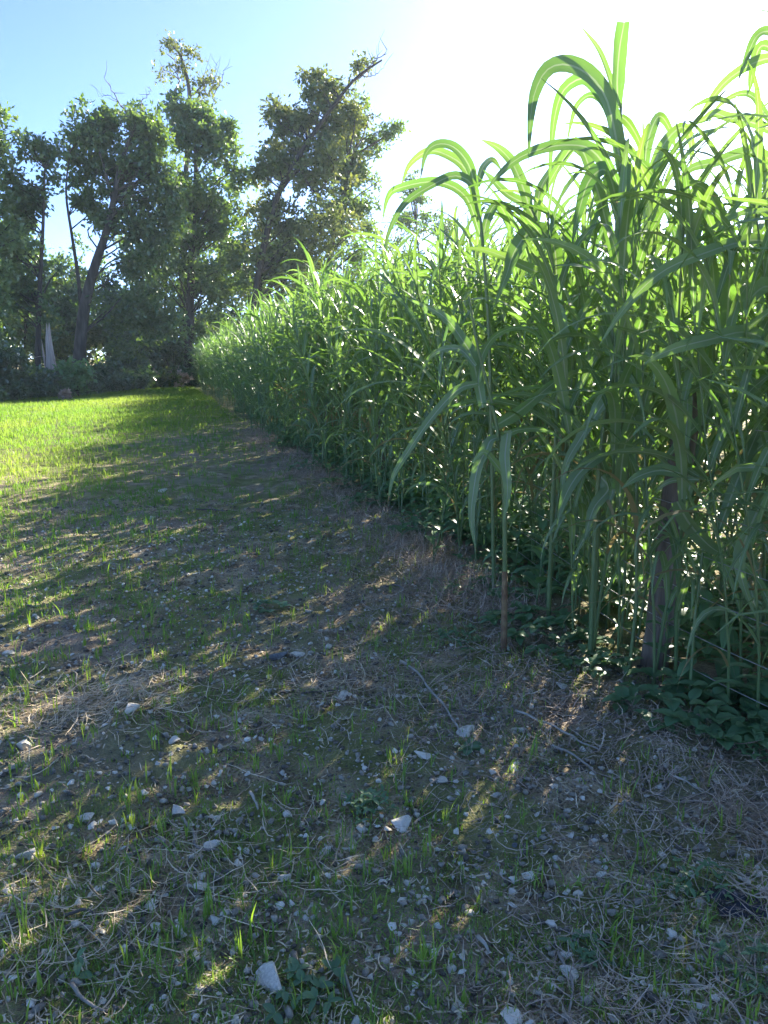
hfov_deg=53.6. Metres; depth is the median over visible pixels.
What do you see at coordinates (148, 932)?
grass seedling
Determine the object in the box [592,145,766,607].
sorghum plant
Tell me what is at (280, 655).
stone
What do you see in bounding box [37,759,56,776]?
grass seedling
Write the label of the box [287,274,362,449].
sorghum plant
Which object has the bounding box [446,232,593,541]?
sorghum plant
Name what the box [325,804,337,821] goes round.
grass seedling
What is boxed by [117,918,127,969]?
grass seedling
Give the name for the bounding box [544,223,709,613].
sorghum plant
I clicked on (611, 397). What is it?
sorghum plant
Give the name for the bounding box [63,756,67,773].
grass seedling
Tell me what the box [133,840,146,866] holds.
grass seedling
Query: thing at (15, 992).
grass seedling
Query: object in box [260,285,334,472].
sorghum plant
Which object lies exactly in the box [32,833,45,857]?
grass seedling
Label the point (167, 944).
grass seedling
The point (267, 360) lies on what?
sorghum plant
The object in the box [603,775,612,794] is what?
grass seedling
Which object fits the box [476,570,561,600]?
ground vine
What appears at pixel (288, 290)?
sorghum plant
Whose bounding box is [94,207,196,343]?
background tree
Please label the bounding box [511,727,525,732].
stone
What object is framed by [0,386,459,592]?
field grass
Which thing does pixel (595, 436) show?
sorghum plant
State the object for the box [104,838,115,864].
grass seedling
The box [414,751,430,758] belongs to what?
stone
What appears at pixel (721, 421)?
sorghum plant
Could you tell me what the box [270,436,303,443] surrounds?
ground vine
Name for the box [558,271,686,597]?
sorghum plant
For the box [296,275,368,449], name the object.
sorghum plant
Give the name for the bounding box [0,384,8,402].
shrub
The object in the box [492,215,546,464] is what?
sorghum plant
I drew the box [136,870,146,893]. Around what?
grass seedling
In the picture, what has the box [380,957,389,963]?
stone
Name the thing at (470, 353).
sorghum plant
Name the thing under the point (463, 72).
sky
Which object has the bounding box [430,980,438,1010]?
grass seedling
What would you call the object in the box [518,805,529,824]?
grass seedling
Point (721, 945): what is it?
broadleaf weed
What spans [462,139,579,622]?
sorghum plant
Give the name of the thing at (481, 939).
dry stem
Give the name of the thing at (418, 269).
sorghum plant
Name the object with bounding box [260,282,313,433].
sorghum plant
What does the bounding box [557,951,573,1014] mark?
dry stem
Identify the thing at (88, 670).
grass seedling
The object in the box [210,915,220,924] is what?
stone
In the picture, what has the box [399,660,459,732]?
dry stem
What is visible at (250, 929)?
grass seedling
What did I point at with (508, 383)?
sorghum plant
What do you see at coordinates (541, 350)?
sorghum plant
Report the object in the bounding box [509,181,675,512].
sorghum plant
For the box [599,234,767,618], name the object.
sorghum plant
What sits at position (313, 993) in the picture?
broadleaf weed
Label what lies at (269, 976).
stone
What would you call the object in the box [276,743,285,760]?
grass seedling
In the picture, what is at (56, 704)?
grass seedling
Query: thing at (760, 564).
sorghum plant
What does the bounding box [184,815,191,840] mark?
grass seedling
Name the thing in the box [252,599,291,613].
broadleaf weed
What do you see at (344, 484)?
ground vine
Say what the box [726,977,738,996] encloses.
grass seedling
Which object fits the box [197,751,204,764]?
grass seedling
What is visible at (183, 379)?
brush mound
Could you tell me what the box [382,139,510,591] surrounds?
sorghum plant
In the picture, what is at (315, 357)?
sorghum plant
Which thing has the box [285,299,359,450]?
sorghum plant
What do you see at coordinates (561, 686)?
stone
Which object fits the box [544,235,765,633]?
sorghum plant
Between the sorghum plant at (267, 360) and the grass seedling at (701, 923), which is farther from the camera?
the sorghum plant at (267, 360)
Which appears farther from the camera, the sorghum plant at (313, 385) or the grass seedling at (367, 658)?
the sorghum plant at (313, 385)
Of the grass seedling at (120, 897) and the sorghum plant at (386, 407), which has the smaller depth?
the grass seedling at (120, 897)
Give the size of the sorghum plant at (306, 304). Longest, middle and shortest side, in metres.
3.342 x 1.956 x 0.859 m
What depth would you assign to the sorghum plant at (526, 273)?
8.25 m
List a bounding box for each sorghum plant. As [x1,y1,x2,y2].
[235,289,293,439]
[240,311,296,440]
[247,309,292,438]
[248,293,301,449]
[253,321,299,443]
[256,275,299,434]
[258,307,342,465]
[259,254,322,441]
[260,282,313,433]
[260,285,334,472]
[262,238,358,476]
[263,280,311,441]
[263,293,312,447]
[263,306,304,435]
[263,318,301,433]
[264,285,333,459]
[267,311,302,440]
[268,268,328,452]
[268,308,322,436]
[269,267,353,446]
[270,284,327,432]
[272,243,355,420]
[273,305,323,443]
[273,307,305,449]
[274,279,366,470]
[276,253,356,470]
[276,295,323,420]
[276,307,346,465]
[279,260,346,427]
[279,296,355,447]
[279,328,323,450]
[281,323,339,443]
[285,274,362,469]
[285,288,366,485]
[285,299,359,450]
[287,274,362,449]
[287,281,411,488]
[287,294,339,465]
[288,254,384,440]
[290,264,381,418]
[290,275,345,459]
[291,311,345,457]
[296,261,365,448]
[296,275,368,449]
[299,300,347,451]
[300,282,406,499]
[300,304,358,445]
[301,277,369,463]
[301,303,365,440]
[303,287,367,472]
[304,290,367,463]
[306,283,420,494]
[307,284,403,476]
[308,267,393,436]
[309,227,433,483]
[309,337,354,453]
[310,256,355,435]
[310,271,388,484]
[311,266,415,486]
[313,268,395,461]
[316,276,392,495]
[317,304,390,436]
[322,252,389,462]
[324,278,432,502]
[325,279,431,497]
[327,209,524,552]
[327,224,496,498]
[328,284,360,456]
[329,249,453,469]
[331,256,412,449]
[333,312,406,455]
[336,228,496,549]
[337,232,435,493]
[339,305,394,491]
[340,240,472,506]
[341,256,428,509]
[341,305,389,491]
[343,221,430,485]
[346,257,425,451]
[346,283,461,493]
[348,207,504,511]
[350,222,436,465]
[355,268,491,524]
[356,227,424,505]
[356,236,449,473]
[359,246,429,512]
[361,235,462,476]
[366,266,418,468]
[369,281,518,535]
[376,283,500,525]
[380,259,472,486]
[381,200,475,473]
[381,304,456,479]
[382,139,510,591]
[383,211,538,538]
[383,221,494,493]
[386,250,486,469]
[387,296,566,651]
[388,242,504,476]
[388,288,441,471]
[390,278,478,548]
[393,216,550,566]
[394,245,494,507]
[397,232,552,516]
[400,189,511,455]
[404,204,552,553]
[404,214,527,490]
[404,256,493,497]
[408,218,520,518]
[408,260,472,466]
[409,221,536,482]
[409,223,512,470]
[414,243,553,545]
[415,269,516,471]
[416,225,513,463]
[422,325,449,477]
[436,215,583,566]
[438,174,629,591]
[440,126,668,604]
[440,190,564,509]
[440,272,592,568]
[441,284,514,466]
[445,289,526,504]
[446,219,545,566]
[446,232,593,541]
[446,237,527,504]
[447,246,549,556]
[448,150,715,631]
[448,265,512,456]
[449,210,698,551]
[450,272,571,538]
[452,197,608,543]
[458,146,656,569]
[458,258,598,515]
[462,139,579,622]
[464,160,647,583]
[466,211,638,554]
[472,194,577,498]
[473,254,558,482]
[480,230,639,574]
[481,225,580,494]
[482,21,660,630]
[486,103,751,652]
[486,157,713,621]
[486,219,570,494]
[487,104,767,629]
[488,261,536,495]
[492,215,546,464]
[496,244,535,497]
[497,121,738,628]
[498,243,656,569]
[500,190,649,603]
[502,253,604,516]
[506,250,602,500]
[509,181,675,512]
[511,78,767,683]
[512,219,599,565]
[517,156,718,591]
[519,228,657,495]
[521,121,767,700]
[522,78,767,674]
[522,151,765,643]
[525,201,678,629]
[528,138,740,658]
[533,208,756,601]
[533,239,653,504]
[540,119,767,705]
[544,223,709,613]
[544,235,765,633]
[552,223,671,517]
[557,307,650,657]
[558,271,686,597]
[566,188,767,678]
[570,191,767,719]
[580,129,767,677]
[582,202,748,645]
[583,61,767,607]
[588,99,767,683]
[590,178,767,576]
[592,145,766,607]
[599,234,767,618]
[603,206,763,564]
[607,202,757,593]
[609,260,720,560]
[609,266,688,505]
[613,193,764,587]
[621,464,762,557]
[640,130,767,660]
[641,111,694,559]
[643,271,767,631]
[648,221,765,570]
[661,261,759,529]
[670,138,767,681]
[671,204,767,585]
[685,25,767,172]
[685,262,765,606]
[687,240,767,596]
[697,217,762,588]
[701,311,757,585]
[704,298,767,638]
[707,222,766,519]
[713,403,765,600]
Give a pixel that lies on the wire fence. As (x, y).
(669, 494)
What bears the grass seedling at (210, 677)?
on the field ground at (144, 755)
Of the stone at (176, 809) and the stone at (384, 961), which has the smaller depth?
the stone at (384, 961)
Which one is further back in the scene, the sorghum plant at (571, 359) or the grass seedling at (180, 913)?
the sorghum plant at (571, 359)
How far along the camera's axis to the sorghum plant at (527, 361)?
5.30 m
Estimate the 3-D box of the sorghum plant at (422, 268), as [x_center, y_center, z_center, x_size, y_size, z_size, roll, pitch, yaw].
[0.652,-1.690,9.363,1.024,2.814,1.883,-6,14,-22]
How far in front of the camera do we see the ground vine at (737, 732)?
3.31 m
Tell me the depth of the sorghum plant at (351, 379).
11.02 m
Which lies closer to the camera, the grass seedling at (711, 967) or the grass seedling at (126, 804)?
the grass seedling at (711, 967)
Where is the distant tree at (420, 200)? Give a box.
[376,169,462,288]
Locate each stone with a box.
[2,650,14,654]
[15,848,35,858]
[16,739,31,749]
[71,920,80,927]
[78,812,93,821]
[124,703,139,713]
[145,898,158,910]
[150,922,160,932]
[168,735,179,743]
[172,804,184,814]
[192,882,206,890]
[193,952,199,960]
[203,840,220,851]
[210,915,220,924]
[254,961,281,993]
[269,651,287,659]
[277,873,291,881]
[283,810,291,816]
[290,651,304,656]
[319,846,332,855]
[337,690,351,698]
[356,824,367,832]
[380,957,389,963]
[387,969,403,981]
[391,815,410,832]
[393,945,401,954]
[397,897,406,902]
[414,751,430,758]
[437,776,447,782]
[455,998,463,1008]
[456,725,473,736]
[500,1006,522,1023]
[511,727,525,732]
[521,871,533,879]
[556,682,567,688]
[560,965,578,980]
[562,889,570,894]
[594,871,605,879]
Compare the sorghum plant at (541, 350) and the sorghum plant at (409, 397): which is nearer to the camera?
the sorghum plant at (541, 350)
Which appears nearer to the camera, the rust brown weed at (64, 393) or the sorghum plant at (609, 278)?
the sorghum plant at (609, 278)
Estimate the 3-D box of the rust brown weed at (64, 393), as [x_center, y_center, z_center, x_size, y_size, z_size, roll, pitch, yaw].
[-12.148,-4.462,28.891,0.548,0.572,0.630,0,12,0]
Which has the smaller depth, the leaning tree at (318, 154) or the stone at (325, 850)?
the stone at (325, 850)
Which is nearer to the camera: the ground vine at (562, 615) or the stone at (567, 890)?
the stone at (567, 890)
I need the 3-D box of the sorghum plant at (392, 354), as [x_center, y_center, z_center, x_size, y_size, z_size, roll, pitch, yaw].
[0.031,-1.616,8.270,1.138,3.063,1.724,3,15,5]
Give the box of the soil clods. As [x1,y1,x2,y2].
[0,496,767,1023]
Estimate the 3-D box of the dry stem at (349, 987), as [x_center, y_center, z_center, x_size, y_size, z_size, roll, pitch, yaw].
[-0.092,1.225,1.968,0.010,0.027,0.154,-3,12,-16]
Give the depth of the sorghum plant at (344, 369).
9.32 m
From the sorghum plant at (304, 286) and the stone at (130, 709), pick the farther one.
the sorghum plant at (304, 286)
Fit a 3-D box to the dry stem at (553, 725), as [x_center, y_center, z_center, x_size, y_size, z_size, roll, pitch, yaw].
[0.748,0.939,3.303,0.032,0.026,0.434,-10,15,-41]
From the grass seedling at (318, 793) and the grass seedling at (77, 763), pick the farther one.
the grass seedling at (77, 763)
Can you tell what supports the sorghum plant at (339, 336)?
on the field ground at (144, 755)
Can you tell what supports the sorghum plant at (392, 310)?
on the field ground at (144, 755)
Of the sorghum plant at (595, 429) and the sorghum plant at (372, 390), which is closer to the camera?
the sorghum plant at (595, 429)
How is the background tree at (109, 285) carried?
on the field ground at (144, 755)
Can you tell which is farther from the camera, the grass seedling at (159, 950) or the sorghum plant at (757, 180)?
the sorghum plant at (757, 180)
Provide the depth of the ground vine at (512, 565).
5.77 m
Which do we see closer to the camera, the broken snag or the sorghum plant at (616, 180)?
the sorghum plant at (616, 180)
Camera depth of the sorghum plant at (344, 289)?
10.09 m
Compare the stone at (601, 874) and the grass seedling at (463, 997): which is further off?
the stone at (601, 874)
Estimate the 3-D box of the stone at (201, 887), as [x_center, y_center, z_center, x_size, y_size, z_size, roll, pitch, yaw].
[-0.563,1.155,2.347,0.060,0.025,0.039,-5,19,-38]
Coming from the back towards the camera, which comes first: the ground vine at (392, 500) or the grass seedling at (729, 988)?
the ground vine at (392, 500)
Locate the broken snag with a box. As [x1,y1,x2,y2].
[34,322,55,369]
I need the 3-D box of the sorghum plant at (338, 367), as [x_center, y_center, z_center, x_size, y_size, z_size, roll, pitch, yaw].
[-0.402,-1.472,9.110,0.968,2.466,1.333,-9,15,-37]
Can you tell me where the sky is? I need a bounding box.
[0,0,767,358]
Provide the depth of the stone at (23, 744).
3.17 m
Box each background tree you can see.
[0,217,60,367]
[0,259,34,360]
[17,272,68,364]
[18,248,85,366]
[23,282,107,365]
[43,231,111,362]
[59,256,148,360]
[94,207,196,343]
[127,243,206,350]
[194,214,287,328]
[194,237,246,344]
[254,239,312,314]
[269,237,335,309]
[324,231,372,288]
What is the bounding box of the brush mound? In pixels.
[153,365,193,387]
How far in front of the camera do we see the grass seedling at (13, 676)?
3.86 m
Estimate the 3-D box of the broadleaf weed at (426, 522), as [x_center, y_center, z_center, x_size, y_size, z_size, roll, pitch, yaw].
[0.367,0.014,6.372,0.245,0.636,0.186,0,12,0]
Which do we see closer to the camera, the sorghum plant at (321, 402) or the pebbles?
the pebbles
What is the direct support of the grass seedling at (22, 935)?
on the field ground at (144, 755)
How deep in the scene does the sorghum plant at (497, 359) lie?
5.85 m
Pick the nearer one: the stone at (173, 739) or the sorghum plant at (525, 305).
the stone at (173, 739)
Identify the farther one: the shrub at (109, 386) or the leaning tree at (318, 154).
the leaning tree at (318, 154)
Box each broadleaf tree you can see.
[0,101,44,333]
[0,129,72,366]
[53,61,195,363]
[129,54,271,369]
[288,84,411,286]
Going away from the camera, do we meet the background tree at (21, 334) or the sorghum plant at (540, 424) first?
the sorghum plant at (540, 424)
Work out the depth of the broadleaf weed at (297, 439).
12.22 m
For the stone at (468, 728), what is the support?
on the field ground at (144, 755)
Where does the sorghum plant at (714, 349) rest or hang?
on the field ground at (144, 755)
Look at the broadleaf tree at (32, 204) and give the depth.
33.43 m
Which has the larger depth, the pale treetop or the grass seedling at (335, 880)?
the pale treetop
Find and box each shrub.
[0,325,8,343]
[0,342,31,389]
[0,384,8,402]
[3,379,30,400]
[7,386,39,399]
[14,368,64,388]
[23,364,44,373]
[25,366,49,380]
[26,382,58,397]
[27,311,74,364]
[52,356,97,396]
[52,384,65,396]
[71,364,108,382]
[83,380,105,394]
[94,357,121,378]
[98,377,117,392]
[99,337,151,373]
[102,361,140,377]
[103,355,156,374]
[106,326,155,359]
[114,376,138,390]
[132,364,161,384]
[132,376,151,388]
[133,344,162,368]
[134,370,151,388]
[144,346,178,366]
[146,329,197,369]
[147,364,167,372]
[148,374,160,387]
[151,377,168,387]
[153,366,182,386]
[158,372,173,387]
[177,364,199,385]
[184,375,199,385]
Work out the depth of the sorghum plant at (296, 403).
12.79 m
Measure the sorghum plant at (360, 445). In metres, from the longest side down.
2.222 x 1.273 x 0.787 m
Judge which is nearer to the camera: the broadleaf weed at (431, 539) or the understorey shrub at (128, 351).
the broadleaf weed at (431, 539)
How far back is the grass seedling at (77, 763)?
3.02 m
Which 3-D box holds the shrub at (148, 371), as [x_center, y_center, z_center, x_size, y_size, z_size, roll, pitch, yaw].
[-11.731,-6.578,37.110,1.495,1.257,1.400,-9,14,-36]
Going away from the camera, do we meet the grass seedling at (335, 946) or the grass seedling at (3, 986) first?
the grass seedling at (3, 986)
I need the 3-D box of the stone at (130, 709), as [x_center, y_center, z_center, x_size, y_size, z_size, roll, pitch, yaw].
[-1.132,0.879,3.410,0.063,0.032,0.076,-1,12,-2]
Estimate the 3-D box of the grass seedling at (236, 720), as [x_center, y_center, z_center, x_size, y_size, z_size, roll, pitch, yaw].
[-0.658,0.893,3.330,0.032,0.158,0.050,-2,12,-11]
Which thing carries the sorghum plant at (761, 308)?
on the field ground at (144, 755)
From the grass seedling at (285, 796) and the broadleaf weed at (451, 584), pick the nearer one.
the grass seedling at (285, 796)
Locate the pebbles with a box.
[0,516,767,1023]
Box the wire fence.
[252,378,767,706]
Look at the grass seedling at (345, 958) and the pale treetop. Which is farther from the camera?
the pale treetop
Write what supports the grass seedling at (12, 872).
on the field ground at (144, 755)
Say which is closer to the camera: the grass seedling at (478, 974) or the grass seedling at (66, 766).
the grass seedling at (478, 974)
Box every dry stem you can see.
[63,908,97,917]
[69,981,106,1012]
[181,816,219,850]
[196,508,224,510]
[249,790,258,809]
[300,689,337,693]
[340,965,356,1005]
[382,584,403,589]
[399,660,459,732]
[442,706,492,716]
[476,934,489,952]
[515,709,597,749]
[551,744,596,773]
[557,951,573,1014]
[671,776,702,791]
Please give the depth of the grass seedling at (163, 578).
5.25 m
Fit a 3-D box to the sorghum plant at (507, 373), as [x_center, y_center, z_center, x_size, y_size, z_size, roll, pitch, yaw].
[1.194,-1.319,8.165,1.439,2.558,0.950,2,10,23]
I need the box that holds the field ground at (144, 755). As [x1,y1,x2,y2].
[0,359,767,1023]
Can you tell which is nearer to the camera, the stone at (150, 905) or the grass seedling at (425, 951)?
the grass seedling at (425, 951)
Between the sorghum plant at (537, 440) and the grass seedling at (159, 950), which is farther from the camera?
the sorghum plant at (537, 440)
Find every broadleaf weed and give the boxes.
[73,947,92,978]
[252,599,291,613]
[262,955,345,1023]
[264,424,271,442]
[276,416,289,451]
[280,401,288,443]
[290,418,302,455]
[311,442,327,464]
[323,443,338,477]
[342,784,400,823]
[369,462,387,512]
[388,509,418,536]
[401,492,426,525]
[413,475,437,546]
[418,455,466,559]
[423,498,446,562]
[427,572,491,596]
[430,488,455,539]
[434,623,480,650]
[458,738,481,755]
[513,520,568,615]
[557,929,632,974]
[605,653,639,680]
[643,596,691,678]
[652,856,737,901]
[710,935,767,995]
[723,723,767,762]
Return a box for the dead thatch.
[114,426,767,1023]
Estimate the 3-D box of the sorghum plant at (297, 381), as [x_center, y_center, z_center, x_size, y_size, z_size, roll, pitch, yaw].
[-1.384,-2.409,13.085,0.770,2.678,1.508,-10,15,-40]
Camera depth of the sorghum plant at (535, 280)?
4.87 m
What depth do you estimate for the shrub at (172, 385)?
38.59 m
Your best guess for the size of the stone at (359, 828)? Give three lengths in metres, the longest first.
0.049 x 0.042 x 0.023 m
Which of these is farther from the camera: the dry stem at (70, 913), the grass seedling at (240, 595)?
the grass seedling at (240, 595)
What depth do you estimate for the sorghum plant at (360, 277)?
12.19 m
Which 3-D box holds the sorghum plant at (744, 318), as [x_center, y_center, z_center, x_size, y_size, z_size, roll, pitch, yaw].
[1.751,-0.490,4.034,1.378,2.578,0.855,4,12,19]
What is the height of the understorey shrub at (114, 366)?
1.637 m
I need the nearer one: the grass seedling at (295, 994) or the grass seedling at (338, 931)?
the grass seedling at (295, 994)
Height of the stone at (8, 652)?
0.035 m
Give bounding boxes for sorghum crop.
[186,8,767,634]
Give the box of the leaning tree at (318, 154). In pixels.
[222,34,390,320]
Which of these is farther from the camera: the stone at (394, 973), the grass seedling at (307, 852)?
the grass seedling at (307, 852)
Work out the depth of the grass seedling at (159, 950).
2.02 m
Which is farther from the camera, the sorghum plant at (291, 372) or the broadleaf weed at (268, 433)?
the broadleaf weed at (268, 433)
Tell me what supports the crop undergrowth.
on the field ground at (144, 755)
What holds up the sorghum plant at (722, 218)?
on the field ground at (144, 755)
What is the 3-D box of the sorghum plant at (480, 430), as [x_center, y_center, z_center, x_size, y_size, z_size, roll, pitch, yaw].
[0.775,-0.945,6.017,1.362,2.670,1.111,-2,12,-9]
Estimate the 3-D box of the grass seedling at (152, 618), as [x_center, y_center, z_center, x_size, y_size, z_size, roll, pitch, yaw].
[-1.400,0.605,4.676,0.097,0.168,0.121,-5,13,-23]
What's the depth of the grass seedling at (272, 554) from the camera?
6.14 m
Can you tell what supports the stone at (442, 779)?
on the field ground at (144, 755)
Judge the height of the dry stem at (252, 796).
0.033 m
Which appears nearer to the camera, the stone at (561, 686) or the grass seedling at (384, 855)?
the grass seedling at (384, 855)
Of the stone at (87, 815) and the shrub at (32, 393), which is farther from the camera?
the shrub at (32, 393)
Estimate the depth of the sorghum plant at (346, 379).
11.01 m
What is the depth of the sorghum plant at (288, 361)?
13.79 m
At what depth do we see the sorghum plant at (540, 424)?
5.92 m
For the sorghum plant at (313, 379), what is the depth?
11.84 m
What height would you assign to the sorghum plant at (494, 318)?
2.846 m
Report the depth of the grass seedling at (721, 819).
2.62 m
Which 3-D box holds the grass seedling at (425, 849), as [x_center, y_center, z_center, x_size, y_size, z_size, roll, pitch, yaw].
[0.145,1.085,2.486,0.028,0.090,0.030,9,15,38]
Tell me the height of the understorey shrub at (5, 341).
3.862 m
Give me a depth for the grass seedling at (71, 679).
3.79 m
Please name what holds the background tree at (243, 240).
on the field ground at (144, 755)
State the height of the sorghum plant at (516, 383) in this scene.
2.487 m
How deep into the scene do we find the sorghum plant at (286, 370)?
13.57 m
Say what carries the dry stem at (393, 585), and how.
on the field ground at (144, 755)
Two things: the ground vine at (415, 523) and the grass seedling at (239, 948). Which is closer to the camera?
the grass seedling at (239, 948)
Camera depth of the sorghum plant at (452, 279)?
7.40 m
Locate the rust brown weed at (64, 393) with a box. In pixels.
[57,388,72,399]
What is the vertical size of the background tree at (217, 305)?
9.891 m
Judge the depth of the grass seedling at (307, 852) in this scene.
2.48 m
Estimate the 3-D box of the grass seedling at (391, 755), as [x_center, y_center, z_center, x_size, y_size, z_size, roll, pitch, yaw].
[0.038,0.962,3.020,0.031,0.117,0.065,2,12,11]
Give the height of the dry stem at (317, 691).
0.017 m
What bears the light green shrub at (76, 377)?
on the field ground at (144, 755)
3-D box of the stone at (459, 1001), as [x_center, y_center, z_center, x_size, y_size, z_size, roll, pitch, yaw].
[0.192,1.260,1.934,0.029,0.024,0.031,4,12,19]
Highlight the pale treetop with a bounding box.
[152,29,229,368]
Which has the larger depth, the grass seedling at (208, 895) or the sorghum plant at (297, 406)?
the sorghum plant at (297, 406)
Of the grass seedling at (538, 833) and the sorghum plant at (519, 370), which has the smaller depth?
the grass seedling at (538, 833)
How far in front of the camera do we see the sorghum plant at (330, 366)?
10.29 m
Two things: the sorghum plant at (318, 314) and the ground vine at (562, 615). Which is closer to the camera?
the ground vine at (562, 615)
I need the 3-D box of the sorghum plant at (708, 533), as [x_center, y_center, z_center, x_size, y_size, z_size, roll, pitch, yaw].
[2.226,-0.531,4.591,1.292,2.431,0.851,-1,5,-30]
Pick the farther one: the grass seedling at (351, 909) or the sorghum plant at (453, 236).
the sorghum plant at (453, 236)
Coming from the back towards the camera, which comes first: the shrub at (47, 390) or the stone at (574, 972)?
the shrub at (47, 390)
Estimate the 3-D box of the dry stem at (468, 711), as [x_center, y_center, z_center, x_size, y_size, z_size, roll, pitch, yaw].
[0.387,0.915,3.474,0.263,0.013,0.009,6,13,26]
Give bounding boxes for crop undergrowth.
[237,393,767,712]
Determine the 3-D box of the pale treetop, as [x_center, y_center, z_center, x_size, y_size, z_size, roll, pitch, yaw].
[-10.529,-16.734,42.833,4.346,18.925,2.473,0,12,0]
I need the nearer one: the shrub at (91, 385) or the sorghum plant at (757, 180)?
the sorghum plant at (757, 180)
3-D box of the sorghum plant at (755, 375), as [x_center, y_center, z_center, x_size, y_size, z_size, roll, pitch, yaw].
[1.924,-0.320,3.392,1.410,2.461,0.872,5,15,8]
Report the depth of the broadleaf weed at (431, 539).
5.93 m
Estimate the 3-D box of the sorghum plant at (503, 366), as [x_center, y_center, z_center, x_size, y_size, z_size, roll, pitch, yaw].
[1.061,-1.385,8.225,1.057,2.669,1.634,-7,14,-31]
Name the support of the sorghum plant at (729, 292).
on the field ground at (144, 755)
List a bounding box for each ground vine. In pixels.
[268,441,296,447]
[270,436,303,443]
[274,435,306,444]
[319,473,367,488]
[320,453,342,461]
[338,465,367,476]
[343,491,390,509]
[378,492,433,509]
[388,493,437,510]
[388,516,460,537]
[389,491,440,506]
[432,519,495,539]
[452,547,546,576]
[454,528,530,550]
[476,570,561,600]
[478,600,600,654]
[548,631,643,677]
[601,667,767,750]
[686,672,767,734]
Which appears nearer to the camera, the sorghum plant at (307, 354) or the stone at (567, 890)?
the stone at (567, 890)
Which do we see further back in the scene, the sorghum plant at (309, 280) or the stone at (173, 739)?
the sorghum plant at (309, 280)
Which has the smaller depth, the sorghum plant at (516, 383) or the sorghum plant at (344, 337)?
the sorghum plant at (516, 383)
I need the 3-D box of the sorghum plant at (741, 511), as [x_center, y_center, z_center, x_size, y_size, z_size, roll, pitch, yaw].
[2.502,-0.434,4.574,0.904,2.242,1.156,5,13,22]
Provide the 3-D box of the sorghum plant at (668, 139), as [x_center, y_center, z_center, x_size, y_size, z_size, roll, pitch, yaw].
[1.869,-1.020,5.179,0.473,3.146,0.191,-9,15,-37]
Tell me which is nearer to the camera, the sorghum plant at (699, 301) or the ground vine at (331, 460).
the sorghum plant at (699, 301)
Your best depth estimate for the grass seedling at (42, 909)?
2.15 m
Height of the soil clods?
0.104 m
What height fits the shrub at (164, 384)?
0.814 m
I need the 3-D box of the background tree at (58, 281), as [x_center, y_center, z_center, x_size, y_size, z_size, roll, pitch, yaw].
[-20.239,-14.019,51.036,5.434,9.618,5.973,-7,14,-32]
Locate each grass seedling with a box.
[0,973,15,997]
[6,741,14,755]
[8,867,20,877]
[11,668,16,681]
[12,640,23,664]
[13,880,31,933]
[14,800,25,819]
[14,985,24,997]
[15,950,26,968]
[17,913,37,952]
[32,655,38,675]
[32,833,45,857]
[35,894,47,924]
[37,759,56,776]
[53,693,57,712]
[63,673,74,686]
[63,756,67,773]
[73,756,78,767]
[84,656,90,680]
[86,852,97,874]
[98,627,109,640]
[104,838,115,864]
[108,871,124,902]
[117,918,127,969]
[120,787,130,816]
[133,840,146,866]
[135,780,141,803]
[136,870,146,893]
[136,920,162,965]
[142,807,163,836]
[143,923,157,935]
[149,598,162,625]
[149,855,154,888]
[149,945,158,974]
[157,936,161,967]
[161,927,169,950]
[162,565,165,591]
[167,710,171,721]
[167,917,181,938]
[179,895,192,931]
[182,709,196,729]
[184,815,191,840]
[188,765,197,779]
[192,782,202,804]
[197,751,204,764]
[205,873,212,915]
[209,663,215,682]
[212,957,220,982]
[232,583,241,606]
[232,706,237,733]
[233,929,242,959]
[239,869,246,894]
[248,901,257,943]
[248,939,256,948]
[248,974,258,1000]
[250,752,259,772]
[255,830,260,842]
[261,798,270,816]
[270,538,275,557]
[274,784,294,806]
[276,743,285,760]
[287,975,301,1011]
[290,700,299,721]
[306,833,309,859]
[314,780,321,801]
[321,798,330,833]
[323,980,334,1007]
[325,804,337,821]
[325,933,341,953]
[327,918,340,937]
[333,868,336,886]
[340,950,351,965]
[345,894,352,915]
[365,649,370,664]
[373,889,379,914]
[379,836,390,861]
[389,741,396,764]
[397,934,441,976]
[403,849,412,874]
[412,820,423,834]
[412,935,424,962]
[419,928,458,969]
[422,832,430,856]
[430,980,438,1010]
[436,973,451,996]
[441,795,458,825]
[457,805,465,818]
[461,987,469,1006]
[470,678,481,696]
[475,962,493,985]
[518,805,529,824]
[537,822,541,838]
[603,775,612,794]
[619,946,622,970]
[626,907,633,945]
[636,830,648,850]
[652,968,663,996]
[687,848,691,867]
[696,913,705,932]
[701,951,712,976]
[702,908,716,933]
[710,796,725,830]
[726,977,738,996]
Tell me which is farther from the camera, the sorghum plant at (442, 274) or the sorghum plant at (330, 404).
the sorghum plant at (330, 404)
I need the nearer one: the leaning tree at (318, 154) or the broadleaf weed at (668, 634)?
the broadleaf weed at (668, 634)
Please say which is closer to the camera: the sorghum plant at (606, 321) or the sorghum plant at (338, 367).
the sorghum plant at (606, 321)
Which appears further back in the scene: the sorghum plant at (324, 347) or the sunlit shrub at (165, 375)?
the sunlit shrub at (165, 375)
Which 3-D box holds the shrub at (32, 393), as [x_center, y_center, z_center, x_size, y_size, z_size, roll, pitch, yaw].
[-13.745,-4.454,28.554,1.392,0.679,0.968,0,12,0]
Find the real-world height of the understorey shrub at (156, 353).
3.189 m
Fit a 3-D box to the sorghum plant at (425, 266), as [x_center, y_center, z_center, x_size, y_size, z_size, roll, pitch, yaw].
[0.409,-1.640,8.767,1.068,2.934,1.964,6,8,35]

